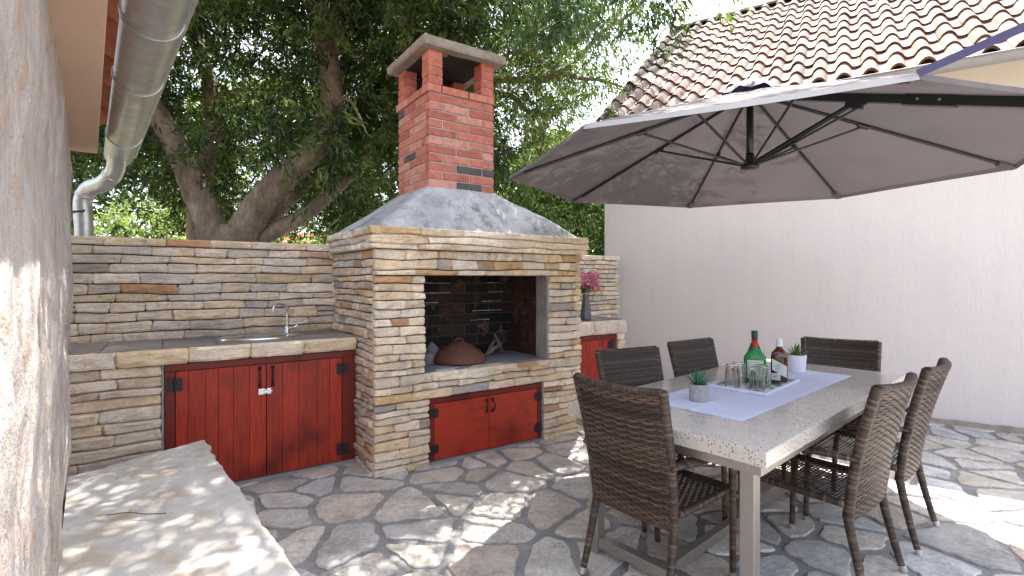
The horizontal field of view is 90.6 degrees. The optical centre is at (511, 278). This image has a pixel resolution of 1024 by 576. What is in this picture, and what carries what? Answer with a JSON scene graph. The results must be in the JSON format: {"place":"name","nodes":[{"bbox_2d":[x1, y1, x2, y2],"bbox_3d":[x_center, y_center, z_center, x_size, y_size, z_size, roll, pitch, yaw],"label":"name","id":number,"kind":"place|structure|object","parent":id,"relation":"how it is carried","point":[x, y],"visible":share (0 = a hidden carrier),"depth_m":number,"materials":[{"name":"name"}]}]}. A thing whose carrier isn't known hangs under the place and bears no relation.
{"place":"outdoors","nodes":[
{"label":"outdoors","id":0,"kind":"place"},
{"bbox_2d":[283,233,322,242],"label":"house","id":1,"kind":"structure","parent":0,"point":[298,237],"depth_m":30.37,"materials":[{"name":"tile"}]},
{"bbox_2d":[73,0,769,237],"label":"sky","id":2,"kind":"structure","parent":0,"point":[704,8],"materials":[{"name":"white"}]},
{"bbox_2d":[240,421,1023,575],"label":"paving mortar","id":3,"kind":"object","parent":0,"point":[524,549],"depth_m":2.84,"materials":[{"name":"grey concrete"}]},
{"bbox_2d":[0,0,120,575],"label":"old house","id":4,"kind":"structure","parent":3,"relation":"on","point":[57,57],"depth_m":1.16,"materials":[{"name":"paint"}]},
{"bbox_2d":[71,0,198,235],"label":"roof gutter","id":5,"kind":"object","parent":4,"relation":"attached to","point":[150,35],"visible":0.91,"depth_m":2.15,"materials":[{"name":"metal"}]},
{"bbox_2d":[237,419,1023,575],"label":"paving stones","id":6,"kind":"object","parent":3,"relation":"in","point":[343,544],"visible":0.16,"depth_m":2.87,"materials":[{"name":"grey stone"}]},
{"bbox_2d":[58,440,299,575],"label":"stone bench","id":7,"kind":"object","parent":6,"relation":"on","point":[212,526],"visible":0.98,"depth_m":1.90,"materials":[{"name":"beige stone"}]},
{"bbox_2d":[92,509,174,517],"bbox_3d":[-1.449,0.902,1.955,0.296,0.013,0.053,0,0,-6],"label":"fallen twig","id":8,"kind":"object","parent":7,"relation":"on","point":[132,512],"visible":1,"depth_m":1.94,"materials":[{"name":"brown plant"}]},
{"bbox_2d":[70,235,336,343],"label":"stone wall","id":9,"kind":"structure","parent":6,"relation":"on","point":[126,289],"depth_m":3.76,"materials":[{"name":"beige stone"}]},
{"bbox_2d":[68,303,356,484],"bbox_3d":[-2.202,0.785,3.451,2.104,1.190,0.683,0,0,-34],"label":"outdoor counter","id":10,"kind":"object","parent":6,"relation":"on","point":[258,407],"visible":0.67,"depth_m":3.34,"materials":[{"name":"stone"}]},
{"bbox_2d":[165,364,271,481],"bbox_3d":[-1.897,0.966,3.307,0.606,0.760,0.052,0,0,-34],"label":"door","id":11,"kind":"structure","parent":10,"relation":"in","point":[224,407],"depth_m":3.34,"materials":[{"name":"red wood"}]},
{"bbox_2d":[266,357,349,474],"bbox_3d":[-1.442,0.966,3.618,0.559,0.760,0.052,0,0,-34],"label":"door","id":12,"kind":"structure","parent":10,"relation":"in","point":[304,403],"depth_m":3.60,"materials":[{"name":"red wood"}]},
{"bbox_2d":[327,33,588,478],"bbox_3d":[-0.439,-0.259,4.411,2.026,3.277,1.130,0,0,-35],"label":"stone barbecue","id":13,"kind":"object","parent":6,"relation":"on","point":[446,246],"visible":0.88,"depth_m":4.05,"materials":[{"name":"stone"}]},
{"bbox_2d":[423,342,439,364],"bbox_3d":[-0.691,0.609,4.206,0.440,0.163,0.260,0,0,-37],"label":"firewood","id":14,"kind":"object","parent":13,"relation":"on","point":[432,348],"visible":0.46,"depth_m":4.15,"materials":[{"name":"grey wood"}]},
{"bbox_2d":[430,396,488,459],"bbox_3d":[-0.390,1.137,3.856,0.518,0.417,0.057,0,0,-34],"label":"door","id":15,"kind":"structure","parent":13,"relation":"in","point":[461,426],"depth_m":3.86,"materials":[{"name":"red wood"}]},
{"bbox_2d":[433,338,486,365],"bbox_3d":[-0.439,0.590,4.209,0.456,0.196,0.456,0,0,0],"label":"baking bell","id":16,"kind":"object","parent":13,"relation":"on","point":[458,353],"visible":0.98,"depth_m":4.06,"materials":[{"name":"ceramic"}]},
{"bbox_2d":[487,340,494,350],"bbox_3d":[-0.192,0.626,4.580,0.039,0.130,0.143,0,0,31],"label":"firewood","id":17,"kind":"object","parent":13,"relation":"on","point":[491,345],"visible":0.68,"depth_m":4.58,"materials":[{"name":"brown wood"}]},
{"bbox_2d":[484,342,502,356],"bbox_3d":[-0.167,0.636,4.529,0.039,0.115,0.228,0,0,42],"label":"firewood","id":18,"kind":"object","parent":13,"relation":"on","point":[491,350],"visible":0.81,"depth_m":4.51,"materials":[{"name":"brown wood"}]},
{"bbox_2d":[493,334,503,352],"bbox_3d":[-0.125,0.600,4.704,0.118,0.174,0.039,0,0,36],"label":"firewood","id":19,"kind":"object","parent":13,"relation":"on","point":[497,340],"visible":0.95,"depth_m":4.69,"materials":[{"name":"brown wood"}]},
{"bbox_2d":[488,388,541,447],"bbox_3d":[0.041,1.137,4.150,0.519,0.417,0.057,0,0,-34],"label":"door","id":20,"kind":"structure","parent":13,"relation":"in","point":[512,415],"depth_m":4.14,"materials":[{"name":"red wood"}]},
{"bbox_2d":[294,0,696,239],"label":"leafy tree","id":21,"kind":"object","parent":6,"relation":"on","point":[552,106],"visible":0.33,"depth_m":7.13,"materials":[{"name":"green plant"}]},
{"bbox_2d":[577,255,619,317],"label":"stone wall","id":22,"kind":"structure","parent":6,"relation":"on","point":[604,299],"depth_m":6.13,"materials":[{"name":"beige stone"}]},
{"bbox_2d":[576,316,626,379],"bbox_3d":[0.632,0.906,5.393,1.000,0.948,0.675,0,0,-35],"label":"outdoor counter","id":23,"kind":"object","parent":6,"relation":"on","point":[599,333],"visible":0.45,"depth_m":5.19,"materials":[{"name":"stone"}]},
{"bbox_2d":[580,294,591,319],"bbox_3d":[0.767,0.297,5.262,0.120,0.270,0.114,0,0,0],"label":"vase","id":24,"kind":"object","parent":23,"relation":"on","point":[585,314],"visible":0.97,"depth_m":5.22,"materials":[{"name":"grey metal"}]},
{"bbox_2d":[578,270,600,293],"bbox_3d":[0.784,0.120,5.260,0.269,0.425,0.217,0,0,0],"label":"flower bouquet","id":25,"kind":"object","parent":24,"relation":"in","point":[584,288],"visible":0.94,"depth_m":5.23,"materials":[{"name":"pink plant"}]},
{"bbox_2d":[578,339,613,379],"bbox_3d":[0.755,0.991,5.135,0.772,0.711,0.037,0,0,-33],"label":"door","id":26,"kind":"structure","parent":23,"relation":"in","point":[588,366],"depth_m":5.16,"materials":[{"name":"red wood"}]},
{"bbox_2d":[573,372,736,575],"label":"rattan chair","id":27,"kind":"object","parent":6,"relation":"on","point":[637,470],"visible":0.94,"depth_m":2.15,"materials":[{"name":"wicker"}]},
{"bbox_2d":[595,346,727,547],"bbox_3d":[0.833,0.902,2.948,0.587,0.938,0.610,0,0,-26],"label":"rattan chair","id":28,"kind":"object","parent":6,"relation":"on","point":[636,366],"visible":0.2,"depth_m":3.14,"materials":[{"name":"wicker"}]},
{"bbox_2d":[667,337,786,507],"bbox_3d":[1.408,0.902,3.395,0.587,0.938,0.610,0,0,-34],"label":"rattan chair","id":29,"kind":"object","parent":6,"relation":"on","point":[700,354],"visible":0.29,"depth_m":3.59,"materials":[{"name":"wicker"}]},
{"bbox_2d":[568,359,904,575],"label":"dining table","id":30,"kind":"object","parent":6,"relation":"on","point":[752,450],"visible":0.52,"depth_m":2.26,"materials":[{"name":"stone"}]},
{"bbox_2d":[668,366,850,421],"bbox_3d":[1.434,0.626,2.938,1.582,0.008,0.511,0,0,-41],"label":"table runner","id":31,"kind":"object","parent":30,"relation":"on","point":[734,405],"visible":0.63,"depth_m":2.64,"materials":[{"name":"fabric"}]},
{"bbox_2d":[685,367,710,401],"bbox_3d":[0.955,0.539,2.605,0.135,0.174,0.123,0,0,37],"label":"potted succulent","id":32,"kind":"object","parent":31,"relation":"on","point":[698,389],"visible":1,"depth_m":2.57,"materials":[{"name":"white ceramic"}]},
{"bbox_2d":[710,375,799,395],"bbox_3d":[1.441,0.617,2.992,0.550,0.016,0.310,0,0,-44],"label":"serving tray","id":33,"kind":"object","parent":31,"relation":"on","point":[775,387],"visible":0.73,"depth_m":2.87,"materials":[{"name":"white plastic"}]},
{"bbox_2d":[725,363,739,386],"bbox_3d":[1.263,0.553,2.904,0.081,0.125,0.081,0,0,0],"label":"drinking glass","id":34,"kind":"object","parent":33,"relation":"on","point":[732,376],"visible":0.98,"depth_m":2.87,"materials":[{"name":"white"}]},
{"bbox_2d":[733,361,746,384],"bbox_3d":[1.331,0.553,2.970,0.081,0.125,0.081,0,0,0],"label":"drinking glass","id":35,"kind":"object","parent":33,"relation":"on","point":[742,373],"visible":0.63,"depth_m":2.94,"materials":[{"name":"white"}]},
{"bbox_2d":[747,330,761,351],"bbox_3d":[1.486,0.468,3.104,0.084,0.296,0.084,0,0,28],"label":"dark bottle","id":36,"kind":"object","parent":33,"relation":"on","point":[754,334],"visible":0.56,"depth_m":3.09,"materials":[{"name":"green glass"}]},
{"bbox_2d":[744,341,766,382],"bbox_3d":[1.441,0.494,3.005,0.122,0.244,0.071,0,0,23],"label":"green bottle","id":37,"kind":"object","parent":33,"relation":"on","point":[754,355],"visible":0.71,"depth_m":2.98,"materials":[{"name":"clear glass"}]},
{"bbox_2d":[749,366,764,390],"bbox_3d":[1.356,0.553,2.807,0.081,0.125,0.081,0,0,0],"label":"drinking glass","id":38,"kind":"object","parent":33,"relation":"on","point":[756,379],"visible":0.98,"depth_m":2.78,"materials":[{"name":"white"}]},
{"bbox_2d":[755,364,769,387],"bbox_3d":[1.418,0.553,2.880,0.081,0.125,0.081,0,0,0],"label":"drinking glass","id":39,"kind":"object","parent":33,"relation":"on","point":[766,373],"visible":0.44,"depth_m":2.85,"materials":[{"name":"white"}]},
{"bbox_2d":[771,338,787,382],"bbox_3d":[1.601,0.488,3.033,0.090,0.256,0.075,0,0,32],"label":"brown bottle","id":40,"kind":"object","parent":33,"relation":"on","point":[779,363],"visible":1,"depth_m":3.01,"materials":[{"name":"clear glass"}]},
{"bbox_2d":[787,342,809,371],"bbox_3d":[1.935,0.526,3.421,0.161,0.201,0.168,0,0,0],"label":"potted succulent","id":41,"kind":"object","parent":31,"relation":"on","point":[796,361],"visible":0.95,"depth_m":3.39,"materials":[{"name":"white ceramic"}]},
{"bbox_2d":[509,22,1023,207],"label":"cantilever umbrella","id":42,"kind":"object","parent":6,"relation":"on","point":[754,140],"visible":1,"depth_m":3.30,"materials":[{"name":"white fabric"}]},
{"bbox_2d":[790,336,881,469],"bbox_3d":[2.232,0.902,3.467,0.587,0.938,0.610,0,0,35],"label":"rattan chair","id":43,"kind":"object","parent":6,"relation":"on","point":[855,354],"visible":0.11,"depth_m":3.65,"materials":[{"name":"wicker"}]},
{"bbox_2d":[760,372,917,575],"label":"rattan chair","id":44,"kind":"object","parent":6,"relation":"on","point":[876,430],"visible":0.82,"depth_m":2.19,"materials":[{"name":"wicker"}]},
{"bbox_2d":[802,357,951,555],"bbox_3d":[2.035,0.902,2.815,0.587,0.938,0.610,0,0,-42],"label":"rattan chair","id":45,"kind":"object","parent":6,"relation":"on","point":[909,446],"visible":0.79,"depth_m":2.57,"materials":[{"name":"wicker"}]},
{"label":"ground","id":46,"kind":"structure","parent":0,"visible":0},
{"bbox_2d":[71,133,187,239],"bbox_3d":[-13.010,-2.465,15.016,7.682,7.804,4.551,0,0,0],"label":"background tree","id":47,"kind":"object","parent":46,"relation":"on","point":[104,200],"visible":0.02,"depth_m":14.26,"materials":[{"name":"green plant"}]},
{"bbox_2d":[93,192,275,242],"bbox_3d":[-6.961,-0.177,10.379,4.358,3.244,2.865,0,0,0],"label":"olive shrub","id":48,"kind":"object","parent":46,"relation":"on","point":[112,222],"visible":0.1,"depth_m":9.95,"materials":[{"name":"green plant"}]},
{"bbox_2d":[152,56,385,244],"bbox_3d":[-7.505,-2.702,16.047,7.424,8.275,4.533,0,0,0],"label":"background tree","id":49,"kind":"object","parent":46,"relation":"on","point":[280,239],"visible":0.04,"depth_m":14.98,"materials":[{"name":"green plant"}]},
{"bbox_2d":[279,226,334,314],"bbox_3d":[-3.885,0.183,10.852,3.332,2.532,2.445,0,0,0],"label":"olive shrub","id":50,"kind":"object","parent":46,"relation":"on","point":[303,241],"visible":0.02,"depth_m":10.51,"materials":[{"name":"green plant"}]},
{"bbox_2d":[70,0,752,244],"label":"old tree","id":51,"kind":"object","parent":46,"relation":"on","point":[276,194],"visible":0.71,"depth_m":6.03,"materials":[{"name":"green plant"}]},
{"bbox_2d":[360,146,512,203],"bbox_3d":[-2.778,-2.244,16.960,6.003,7.361,4.578,0,0,0],"label":"background tree","id":52,"kind":"object","parent":46,"relation":"on","point":[392,197],"depth_m":16.05,"materials":[{"name":"green plant"}]},
{"bbox_2d":[497,126,601,254],"bbox_3d":[1.207,-1.414,14.046,3.748,5.703,4.442,0,0,0],"label":"background tree","id":53,"kind":"object","parent":46,"relation":"on","point":[531,194],"visible":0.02,"depth_m":13.00,"materials":[{"name":"green plant"}]},
{"bbox_2d":[514,189,604,255],"bbox_3d":[0.936,-0.176,7.876,2.285,3.239,1.603,0,0,0],"label":"tree","id":54,"kind":"object","parent":46,"relation":"on","point":[600,217],"visible":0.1,"depth_m":7.48,"materials":[{"name":"green plant"}]},
{"bbox_2d":[596,0,1023,434],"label":"white house","id":55,"kind":"structure","parent":46,"relation":"on","point":[915,278],"depth_m":5.29,"materials":[{"name":"paint"}]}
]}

